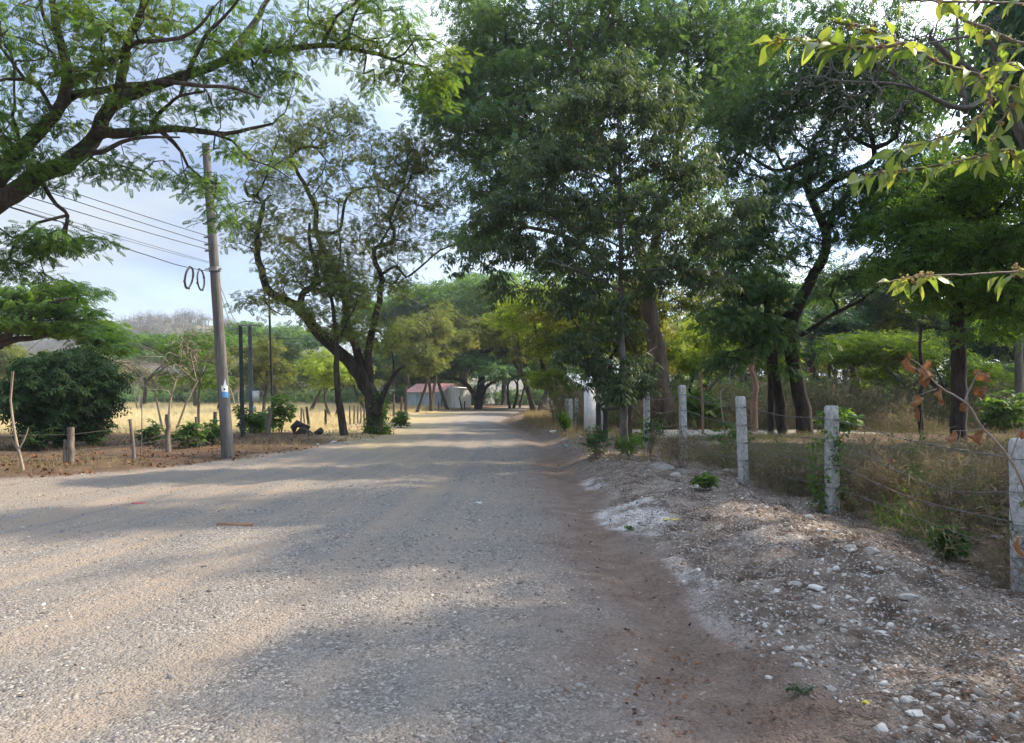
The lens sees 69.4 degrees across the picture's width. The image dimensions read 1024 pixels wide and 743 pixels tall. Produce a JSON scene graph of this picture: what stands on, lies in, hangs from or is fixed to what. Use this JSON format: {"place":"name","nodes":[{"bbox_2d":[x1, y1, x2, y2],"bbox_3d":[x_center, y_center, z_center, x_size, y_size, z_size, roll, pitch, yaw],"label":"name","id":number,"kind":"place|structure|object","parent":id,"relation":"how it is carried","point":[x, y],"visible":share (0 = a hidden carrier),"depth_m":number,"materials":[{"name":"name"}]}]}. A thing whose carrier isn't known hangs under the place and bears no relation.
{"place":"outdoors","nodes":[
{"label":"outdoors","id":0,"kind":"place"},
{"bbox_2d":[0,400,460,440],"bbox_3d":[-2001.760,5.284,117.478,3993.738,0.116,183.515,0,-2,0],"label":"dry field","id":1,"kind":"structure","parent":0,"point":[410,415],"depth_m":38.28,"materials":[{"name":"plant"}]},
{"bbox_2d":[0,342,58,387],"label":"tree","id":2,"kind":"object","parent":1,"relation":"on","point":[6,353],"visible":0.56,"depth_m":82.83,"materials":[{"name":"green plant"}]},
{"bbox_2d":[101,350,204,404],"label":"umbrella tree","id":3,"kind":"object","parent":1,"relation":"on","point":[121,364],"visible":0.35,"depth_m":98.69,"materials":[{"name":"green plant"}]},
{"bbox_2d":[117,328,272,406],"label":"umbrella tree","id":4,"kind":"object","parent":1,"relation":"on","point":[150,341],"visible":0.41,"depth_m":83.63,"materials":[{"name":"green plant"}]},
{"bbox_2d":[153,327,238,423],"bbox_3d":[-13.769,0.361,32.020,3.681,4.688,2.872,0,-2,9],"label":"thin tree","id":5,"kind":"object","parent":1,"relation":"on","point":[200,377],"visible":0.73,"depth_m":31.93,"materials":[{"name":"green plant"}]},
{"bbox_2d":[188,345,244,408],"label":"tree","id":6,"kind":"object","parent":1,"relation":"on","point":[230,369],"visible":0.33,"depth_m":73.73,"materials":[{"name":"green plant"}]},
{"bbox_2d":[0,334,470,402],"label":"woodland","id":7,"kind":"object","parent":1,"relation":"on","point":[293,386],"visible":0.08,"depth_m":123.73,"materials":[{"name":"green plant"}]},
{"bbox_2d":[229,333,299,410],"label":"tree","id":8,"kind":"object","parent":1,"relation":"on","point":[261,365],"visible":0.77,"depth_m":61.42,"materials":[{"name":"green plant"}]},
{"bbox_2d":[268,296,273,431],"bbox_3d":[-10.103,-0.384,31.028,0.337,6.017,0.100,0,-2,0],"label":"slender pole","id":9,"kind":"object","parent":1,"relation":"on","point":[271,369],"visible":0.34,"depth_m":31.00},
{"bbox_2d":[212,319,361,400],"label":"umbrella tree","id":10,"kind":"object","parent":1,"relation":"on","point":[277,331],"visible":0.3,"depth_m":102.33,"materials":[{"name":"green plant"}]},
{"bbox_2d":[272,332,331,409],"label":"tree","id":11,"kind":"object","parent":1,"relation":"on","point":[297,350],"visible":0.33,"depth_m":69.15,"materials":[{"name":"green plant"}]},
{"bbox_2d":[271,246,385,435],"bbox_3d":[-6.762,-1.153,27.991,4.025,7.392,4.186,0,-2,0],"label":"slim tree","id":12,"kind":"object","parent":1,"relation":"on","point":[348,296],"visible":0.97,"depth_m":27.96,"materials":[{"name":"green plant"}]},
{"bbox_2d":[294,347,375,415],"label":"tree","id":13,"kind":"object","parent":1,"relation":"on","point":[324,368],"visible":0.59,"depth_m":51.47,"materials":[{"name":"green plant"}]},
{"bbox_2d":[218,92,465,434],"bbox_3d":[-6.412,-4.438,30.565,11.282,14.364,6.720,1,-2,-23],"label":"leaning tree","id":14,"kind":"object","parent":1,"relation":"on","point":[359,367],"visible":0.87,"depth_m":29.63,"materials":[{"name":"green plant"}]},
{"bbox_2d":[341,333,396,408],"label":"tree","id":15,"kind":"object","parent":1,"relation":"on","point":[377,366],"visible":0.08,"depth_m":80.06,"materials":[{"name":"green plant"}]},
{"bbox_2d":[335,294,473,389],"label":"umbrella tree","id":16,"kind":"object","parent":1,"relation":"on","point":[407,381],"visible":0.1,"depth_m":105.04,"materials":[{"name":"green plant"}]},
{"bbox_2d":[380,310,448,411],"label":"roadside tree","id":17,"kind":"object","parent":1,"relation":"on","point":[421,359],"visible":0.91,"depth_m":64.89,"materials":[{"name":"green plant"}]},
{"bbox_2d":[393,302,479,410],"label":"roadside tree","id":18,"kind":"object","parent":1,"relation":"on","point":[440,326],"visible":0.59,"depth_m":70.04,"materials":[{"name":"green plant"}]},
{"bbox_2d":[407,383,472,407],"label":"shed","id":19,"kind":"structure","parent":1,"relation":"on","point":[452,392],"depth_m":90.95,"materials":[{"name":"grey metal"}]},
{"bbox_2d":[429,297,481,409],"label":"roadside tree","id":20,"kind":"object","parent":1,"relation":"on","point":[460,320],"visible":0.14,"depth_m":77.75,"materials":[{"name":"green plant"}]},
{"bbox_2d":[366,268,550,388],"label":"umbrella tree","id":21,"kind":"object","parent":1,"relation":"on","point":[425,296],"visible":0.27,"depth_m":97.62,"materials":[{"name":"green plant"}]},
{"bbox_2d":[26,323,531,395],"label":"hill","id":22,"kind":"structure","parent":0,"point":[512,385],"depth_m":424.84,"materials":[{"name":"plant"}]},
{"bbox_2d":[13,307,470,395],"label":"hill scrub","id":23,"kind":"object","parent":22,"relation":"on","point":[148,321],"visible":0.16,"depth_m":409.80,"materials":[{"name":"brown plant"}]},
{"bbox_2d":[0,406,737,742],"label":"gravel road","id":24,"kind":"structure","parent":0,"point":[262,692],"depth_m":5.50,"materials":[{"name":"gravel"}]},
{"bbox_2d":[372,269,579,408],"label":"arching tree","id":25,"kind":"object","parent":24,"relation":"on","point":[482,364],"visible":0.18,"depth_m":79.89,"materials":[{"name":"green plant"}]},
{"bbox_2d":[487,344,528,408],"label":"roadside tree","id":26,"kind":"object","parent":24,"relation":"on","point":[504,350],"visible":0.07,"depth_m":84.81,"materials":[{"name":"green plant"}]},
{"bbox_2d":[0,396,1023,742],"bbox_3d":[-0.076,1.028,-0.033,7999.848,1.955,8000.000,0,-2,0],"label":"ground","id":27,"kind":"structure","parent":0,"point":[736,684],"depth_m":5.79,"materials":[{"name":"soil"}]},
{"bbox_2d":[9,371,28,469],"bbox_3d":[-10.180,1.062,15.273,0.413,2.128,0.062,0,-2,0],"label":"bare stick","id":28,"kind":"object","parent":27,"relation":"on","point":[16,445],"visible":0.97,"depth_m":15.26,"materials":[{"name":"wood"}]},
{"bbox_2d":[10,419,63,449],"bbox_3d":[-13.107,1.774,20.449,1.248,0.899,1.040,-1,-2,26],"label":"shrub","id":29,"kind":"object","parent":27,"relation":"on","point":[32,437],"visible":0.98,"depth_m":20.36,"materials":[{"name":"green plant"}]},
{"bbox_2d":[66,427,74,462],"bbox_3d":[-9.964,1.718,16.695,0.182,0.931,0.185,0,-2,0],"label":"wooden post","id":30,"kind":"object","parent":27,"relation":"on","point":[70,446],"visible":0.93,"depth_m":16.65,"materials":[{"name":"brown wood"}]},
{"bbox_2d":[0,343,141,446],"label":"round bush","id":31,"kind":"object","parent":27,"relation":"on","point":[77,388],"visible":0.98,"depth_m":21.12,"materials":[{"name":"green plant"}]},
{"bbox_2d":[0,277,141,360],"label":"spreading tree","id":32,"kind":"object","parent":27,"relation":"on","point":[22,310],"visible":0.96,"depth_m":26.24,"materials":[{"name":"green plant"}]},
{"bbox_2d":[75,429,112,445],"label":"shrub","id":33,"kind":"object","parent":27,"relation":"on","point":[94,437],"visible":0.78,"depth_m":21.84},
{"bbox_2d":[134,418,164,444],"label":"shrub","id":34,"kind":"object","parent":27,"relation":"on","point":[153,430],"visible":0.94,"depth_m":22.37,"materials":[{"name":"plant"}]},
{"bbox_2d":[111,321,213,429],"bbox_3d":[-14.030,0.344,30.791,4.259,4.740,3.884,-2,-2,40],"label":"leafless tree","id":35,"kind":"object","parent":27,"relation":"on","point":[175,380],"visible":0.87,"depth_m":31.02,"materials":[{"name":"brown plant"}]},
{"bbox_2d":[164,414,170,451],"bbox_3d":[-9.277,1.715,19.949,0.184,1.123,0.170,0,-2,0],"label":"wooden post","id":36,"kind":"object","parent":27,"relation":"on","point":[167,434],"visible":0.93,"depth_m":19.91,"materials":[{"name":"brown wood"}]},
{"bbox_2d":[170,421,208,447],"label":"shrub","id":37,"kind":"object","parent":27,"relation":"on","point":[187,431],"visible":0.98,"depth_m":21.37,"materials":[{"name":"plant"}]},
{"bbox_2d":[199,418,219,444],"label":"shrub","id":38,"kind":"object","parent":27,"relation":"on","point":[214,431],"visible":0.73,"depth_m":22.34,"materials":[{"name":"green plant"}]},
{"bbox_2d":[202,143,233,458],"bbox_3d":[-7.458,-1.714,18.764,0.924,8.208,0.308,0,-2,0],"label":"utility pole","id":39,"kind":"object","parent":27,"relation":"on","point":[225,417],"visible":0.85,"depth_m":18.64,"materials":[{"name":"grey concrete"}]},
{"bbox_2d":[228,323,244,437],"bbox_3d":[-9.880,0.363,26.502,0.661,4.185,0.150,0,-2,0],"label":"service pole","id":40,"kind":"object","parent":27,"relation":"on","point":[242,416],"visible":0.9,"depth_m":26.46,"materials":[{"name":"metal"}]},
{"bbox_2d":[0,0,482,293],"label":"spreading tree","id":41,"kind":"object","parent":27,"relation":"on","point":[17,150],"visible":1,"depth_m":13.43,"materials":[{"name":"green plant"}]},
{"bbox_2d":[232,399,254,433],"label":"shrub","id":42,"kind":"object","parent":27,"relation":"on","point":[249,418],"visible":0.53,"depth_m":26.90,"materials":[{"name":"green plant"}]},
{"bbox_2d":[242,324,260,432],"bbox_3d":[-10.419,0.336,29.397,0.844,4.448,0.395,0,-2,0],"label":"service pole","id":43,"kind":"object","parent":27,"relation":"on","point":[253,395],"visible":0.88,"depth_m":29.45,"materials":[{"name":"metal"}]},
{"bbox_2d":[246,412,266,435],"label":"shrub","id":44,"kind":"object","parent":27,"relation":"on","point":[258,423],"visible":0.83,"depth_m":27.36,"materials":[{"name":"green plant"}]},
{"bbox_2d":[266,392,299,432],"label":"shrub","id":45,"kind":"object","parent":27,"relation":"on","point":[279,410],"visible":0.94,"depth_m":29.89,"materials":[{"name":"green plant"}]},
{"bbox_2d":[290,420,323,434],"bbox_3d":[-7.962,2.349,28.794,1.448,0.928,0.548,-1,-2,27],"label":"fallen log","id":46,"kind":"object","parent":27,"relation":"on","point":[303,428],"visible":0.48,"depth_m":28.79,"materials":[{"name":"brown plant"}]},
{"bbox_2d":[0,405,748,473],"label":"verge grass","id":47,"kind":"structure","parent":27,"relation":"on","point":[542,420],"depth_m":23.24,"materials":[{"name":"plant"}]},
{"bbox_2d":[390,411,410,427],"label":"shrub","id":48,"kind":"object","parent":27,"relation":"on","point":[401,419],"visible":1,"depth_m":35.84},
{"bbox_2d":[386,377,598,405],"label":"bend shrubbery","id":49,"kind":"object","parent":27,"relation":"on","point":[537,395],"visible":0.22,"depth_m":114.38,"materials":[{"name":"green plant"}]},
{"bbox_2d":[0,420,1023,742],"bbox_3d":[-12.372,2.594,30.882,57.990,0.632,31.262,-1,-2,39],"label":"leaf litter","id":50,"kind":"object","parent":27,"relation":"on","point":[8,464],"visible":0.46,"depth_m":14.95,"materials":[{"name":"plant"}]},
{"bbox_2d":[2,363,1023,412],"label":"wood edge shrubbery","id":51,"kind":"object","parent":27,"relation":"on","point":[348,396],"visible":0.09,"depth_m":116.20,"materials":[{"name":"green plant"}]},
{"bbox_2d":[457,310,592,411],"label":"roadside tree","id":52,"kind":"object","parent":27,"relation":"on","point":[481,331],"visible":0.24,"depth_m":60.03,"materials":[{"name":"green plant"}]},
{"bbox_2d":[522,368,581,420],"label":"tree","id":53,"kind":"object","parent":27,"relation":"on","point":[534,382],"visible":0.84,"depth_m":37.63,"materials":[{"name":"green plant"}]},
{"bbox_2d":[555,404,574,431],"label":"shrub","id":54,"kind":"object","parent":27,"relation":"on","point":[564,420],"visible":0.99,"depth_m":26.82,"materials":[{"name":"green plant"}]},
{"bbox_2d":[476,273,662,405],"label":"backlit tree","id":55,"kind":"object","parent":27,"relation":"on","point":[506,311],"visible":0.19,"depth_m":41.21,"materials":[{"name":"green plant"}]},
{"bbox_2d":[584,377,595,432],"bbox_3d":[2.817,1.222,26.775,0.360,2.180,0.340,0,-2,-9],"label":"gate post","id":56,"kind":"object","parent":27,"relation":"on","point":[589,413],"visible":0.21,"depth_m":26.61,"materials":[{"name":"concrete"}]},
{"bbox_2d":[579,424,612,458],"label":"shrub","id":57,"kind":"object","parent":27,"relation":"on","point":[593,444],"visible":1,"depth_m":16.48,"materials":[{"name":"green plant"}]},
{"bbox_2d":[432,43,778,453],"bbox_3d":[2.183,-2.804,17.368,8.140,9.663,3.006,0,-2,0],"label":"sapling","id":58,"kind":"object","parent":27,"relation":"on","point":[620,388],"visible":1,"depth_m":17.12,"materials":[{"name":"green plant"}]},
{"bbox_2d":[396,0,814,428],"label":"tall tree","id":59,"kind":"object","parent":27,"relation":"on","point":[657,44],"visible":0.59,"depth_m":29.68,"materials":[{"name":"green plant"}]},
{"bbox_2d":[516,278,722,410],"bbox_3d":[5.365,-1.238,38.401,9.389,8.362,10.804,1,-2,-36],"label":"backlit tree","id":60,"kind":"object","parent":27,"relation":"on","point":[683,302],"visible":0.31,"depth_m":37.15,"materials":[{"name":"green plant"}]},
{"bbox_2d":[613,431,655,459],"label":"shrub","id":61,"kind":"object","parent":27,"relation":"on","point":[629,446],"visible":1,"depth_m":15.01,"materials":[{"name":"green plant"}]},
{"bbox_2d":[643,392,649,446],"bbox_3d":[3.636,1.353,19.960,0.174,1.604,0.182,0,-2,-11],"label":"fence post","id":62,"kind":"object","parent":27,"relation":"on","point":[646,407],"visible":0.43,"depth_m":19.91,"materials":[{"name":"concrete"}]},
{"bbox_2d":[631,412,667,452],"bbox_3d":[3.116,1.419,16.760,0.850,0.994,0.702,0,-2,0],"label":"shrub","id":63,"kind":"object","parent":27,"relation":"on","point":[657,426],"visible":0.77,"depth_m":16.73,"materials":[{"name":"green plant"}]},
{"bbox_2d":[644,419,707,467],"bbox_3d":[3.233,1.418,14.464,1.280,0.965,1.323,1,-2,-24],"label":"plant","id":64,"kind":"object","parent":27,"relation":"on","point":[676,446],"visible":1,"depth_m":14.45,"materials":[{"name":"plant"}]},
{"bbox_2d":[678,385,687,458],"bbox_3d":[3.830,1.184,16.558,0.183,1.759,0.177,0,-2,-14],"label":"fence post","id":65,"kind":"object","parent":27,"relation":"on","point":[682,405],"visible":0.73,"depth_m":16.51,"materials":[{"name":"concrete"}]},
{"bbox_2d":[645,315,741,402],"bbox_3d":[9.331,-0.154,37.893,5.341,5.947,6.146,-2,-2,41],"label":"backlit tree","id":66,"kind":"object","parent":27,"relation":"on","point":[692,349],"visible":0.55,"depth_m":37.18,"materials":[{"name":"green plant"}]},
{"bbox_2d":[676,390,731,428],"bbox_3d":[7.962,1.585,30.940,2.177,1.662,2.124,2,-2,-41],"label":"shrub","id":67,"kind":"object","parent":27,"relation":"on","point":[697,394],"visible":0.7,"depth_m":30.73,"materials":[{"name":"plant"}]},
{"bbox_2d":[689,471,720,490],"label":"plant","id":68,"kind":"object","parent":27,"relation":"on","point":[704,481],"visible":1,"depth_m":10.47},
{"bbox_2d":[708,421,754,452],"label":"plant","id":69,"kind":"object","parent":27,"relation":"on","point":[733,432],"visible":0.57,"depth_m":17.08,"materials":[{"name":"plant"}]},
{"bbox_2d":[734,396,748,481],"bbox_3d":[3.989,1.208,12.803,0.202,1.560,0.177,1,-2,-17],"label":"fence post","id":70,"kind":"object","parent":27,"relation":"on","point":[741,428],"visible":0.98,"depth_m":12.75,"materials":[{"name":"concrete"}]},
{"bbox_2d":[692,316,804,387],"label":"backlit tree","id":71,"kind":"object","parent":27,"relation":"on","point":[780,359],"visible":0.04,"depth_m":46.05,"materials":[{"name":"green plant"}]},
{"bbox_2d":[749,348,759,431],"bbox_3d":[9.181,0.709,27.982,0.389,3.226,0.279,-1,-2,31],"label":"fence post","id":72,"kind":"object","parent":27,"relation":"on","point":[754,413],"visible":0.69,"depth_m":27.90,"materials":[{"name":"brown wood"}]},
{"bbox_2d":[704,255,846,389],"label":"tree","id":73,"kind":"object","parent":27,"relation":"on","point":[803,322],"visible":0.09,"depth_m":45.09,"materials":[{"name":"green plant"}]},
{"bbox_2d":[536,364,1023,595],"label":"dry undergrowth","id":74,"kind":"object","parent":27,"relation":"on","point":[785,466],"visible":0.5,"depth_m":12.59,"materials":[{"name":"plant"}]},
{"bbox_2d":[554,404,1020,557],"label":"green undergrowth","id":75,"kind":"object","parent":27,"relation":"on","point":[898,520],"visible":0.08,"depth_m":9.41,"materials":[{"name":"plant"}]},
{"bbox_2d":[556,405,1023,463],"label":"tall dry grass","id":76,"kind":"structure","parent":27,"relation":"on","point":[710,425],"depth_m":29.67,"materials":[{"name":"plant"}]},
{"bbox_2d":[558,439,1023,742],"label":"rubble","id":77,"kind":"object","parent":27,"relation":"on","point":[979,691],"visible":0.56,"depth_m":4.93,"materials":[{"name":"stone"}]},
{"bbox_2d":[580,265,1014,385],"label":"shaded woodland","id":78,"kind":"object","parent":27,"relation":"on","point":[828,367],"visible":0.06,"depth_m":53.60,"materials":[{"name":"green plant"}]},
{"bbox_2d":[589,450,1023,742],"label":"dry twigs","id":79,"kind":"object","parent":27,"relation":"on","point":[915,682],"visible":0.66,"depth_m":5.25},
{"bbox_2d":[682,0,961,436],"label":"twisted tree","id":80,"kind":"object","parent":27,"relation":"on","point":[815,163],"visible":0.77,"depth_m":23.91,"materials":[{"name":"green plant"}]},
{"bbox_2d":[823,406,840,512],"bbox_3d":[4.531,1.292,10.457,0.174,1.618,0.187,1,-2,-17],"label":"fence post","id":81,"kind":"object","parent":27,"relation":"on","point":[831,412],"visible":0.86,"depth_m":10.40,"materials":[{"name":"concrete"}]},
{"bbox_2d":[648,394,1007,460],"bbox_3d":[4.244,0.678,12.015,0.481,0.685,15.845,0,-2,-5],"label":"barbed wire","id":82,"kind":"object","parent":81,"relation":"attached to","point":[924,443],"visible":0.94,"depth_m":9.61,"materials":[{"name":"metal"}]},
{"bbox_2d":[647,408,1008,495],"bbox_3d":[4.367,1.084,12.011,0.727,0.802,15.845,0,-2,-5],"label":"barbed wire","id":83,"kind":"object","parent":81,"relation":"attached to","point":[985,492],"visible":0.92,"depth_m":9.69,"materials":[{"name":"metal"}]},
{"bbox_2d":[651,423,1008,522],"bbox_3d":[4.243,1.335,11.992,0.476,0.615,15.842,0,-2,-5],"label":"barbed wire","id":84,"kind":"object","parent":81,"relation":"attached to","point":[756,446],"visible":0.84,"depth_m":9.44,"materials":[{"name":"metal"}]},
{"bbox_2d":[804,410,859,513],"bbox_3d":[4.523,1.302,10.466,0.629,1.559,0.651,-2,-3,43],"label":"climbing vine","id":85,"kind":"object","parent":81,"relation":"attached to","point":[827,477],"visible":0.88,"depth_m":10.39,"materials":[{"name":"plant"}]},
{"bbox_2d":[813,407,863,432],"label":"shrub","id":86,"kind":"object","parent":27,"relation":"on","point":[843,411],"visible":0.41,"depth_m":26.71,"materials":[{"name":"green plant"}]},
{"bbox_2d":[793,254,914,381],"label":"tree","id":87,"kind":"object","parent":27,"relation":"on","point":[847,321],"visible":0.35,"depth_m":50.06,"materials":[{"name":"green plant"}]},
{"bbox_2d":[841,441,923,520],"bbox_3d":[4.971,1.479,9.904,1.067,1.119,0.996,-1,-2,28],"label":"plant","id":88,"kind":"object","parent":27,"relation":"on","point":[867,486],"visible":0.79,"depth_m":9.92,"materials":[{"name":"plant"}]},
{"bbox_2d":[750,0,1023,301],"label":"leafy tree","id":89,"kind":"object","parent":27,"relation":"on","point":[984,83],"visible":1,"depth_m":2.07,"materials":[{"name":"green plant"}]},
{"bbox_2d":[776,0,1023,149],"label":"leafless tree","id":90,"kind":"object","parent":27,"relation":"on","point":[1017,127],"visible":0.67,"depth_m":14.60,"materials":[{"name":"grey plant"}]},
{"bbox_2d":[812,327,1013,408],"bbox_3d":[17.487,0.334,32.889,7.979,4.734,6.758,-1,-2,16],"label":"backlit tree","id":91,"kind":"object","parent":27,"relation":"on","point":[884,348],"visible":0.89,"depth_m":32.30,"materials":[{"name":"green plant"}]},
{"bbox_2d":[917,328,927,434],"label":"dead tree","id":92,"kind":"object","parent":27,"relation":"on","point":[921,388],"visible":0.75,"depth_m":25.96,"materials":[{"name":"wood"}]},
{"bbox_2d":[847,267,998,345],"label":"tree","id":93,"kind":"object","parent":27,"relation":"on","point":[939,326],"visible":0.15,"depth_m":50.61,"materials":[{"name":"green plant"}]},
{"bbox_2d":[838,127,1023,441],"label":"dense tree","id":94,"kind":"object","parent":27,"relation":"on","point":[928,249],"visible":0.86,"depth_m":21.03,"materials":[{"name":"green plant"}]},
{"bbox_2d":[858,0,1023,363],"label":"tree","id":95,"kind":"object","parent":27,"relation":"on","point":[938,70],"visible":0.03,"depth_m":36.97,"materials":[{"name":"green plant"}]},
{"bbox_2d":[907,454,984,524],"bbox_3d":[5.482,1.544,9.322,1.074,1.026,0.898,1,-2,-39],"label":"plant","id":96,"kind":"object","parent":27,"relation":"on","point":[938,484],"visible":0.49,"depth_m":9.32,"materials":[{"name":"plant"}]},
{"bbox_2d":[922,524,972,560],"bbox_3d":[4.851,1.899,8.191,0.526,0.430,0.374,0,-2,0],"label":"plant","id":97,"kind":"object","parent":27,"relation":"on","point":[965,540],"visible":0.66,"depth_m":8.15,"materials":[{"name":"plant"}]},
{"bbox_2d":[901,352,1023,556],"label":"dead branch","id":98,"kind":"object","parent":27,"relation":"on","point":[926,374],"visible":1,"depth_m":1.90,"materials":[{"name":"brown plant"}]},
{"bbox_2d":[918,0,1023,162],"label":"shade tree","id":99,"kind":"object","parent":27,"relation":"on","point":[1011,19],"visible":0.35,"depth_m":19.20,"materials":[{"name":"green plant"}]},
{"bbox_2d":[940,300,1013,363],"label":"tree","id":100,"kind":"object","parent":27,"relation":"on","point":[991,349],"visible":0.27,"depth_m":42.29,"materials":[{"name":"green plant"}]},
{"bbox_2d":[934,363,1023,398],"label":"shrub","id":101,"kind":"object","parent":27,"relation":"on","point":[1010,376],"visible":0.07,"depth_m":33.10,"materials":[{"name":"green plant"}]},
{"bbox_2d":[973,389,1023,432],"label":"shrub","id":102,"kind":"object","parent":27,"relation":"on","point":[1005,421],"visible":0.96,"depth_m":26.81,"materials":[{"name":"green plant"}]},
{"bbox_2d":[1006,438,1023,592],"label":"fence post","id":103,"kind":"object","parent":27,"relation":"on","point":[1015,508],"visible":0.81,"depth_m":6.98,"materials":[{"name":"concrete"}]},
{"bbox_2d":[654,437,1009,552],"bbox_3d":[4.243,1.672,11.981,0.476,0.594,15.842,0,-2,-5],"label":"barbed wire","id":104,"kind":"object","parent":103,"relation":"attached to","point":[980,541],"visible":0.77,"depth_m":9.68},
{"bbox_2d":[1012,325,1023,423],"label":"dead tree","id":105,"kind":"object","parent":27,"relation":"on","point":[1018,377],"visible":0.45,"depth_m":29.91,"materials":[{"name":"wood"}]},
{"bbox_2d":[0,0,1023,385],"label":"sky","id":106,"kind":"structure","parent":0,"point":[142,282],"materials":[{"name":"white"}]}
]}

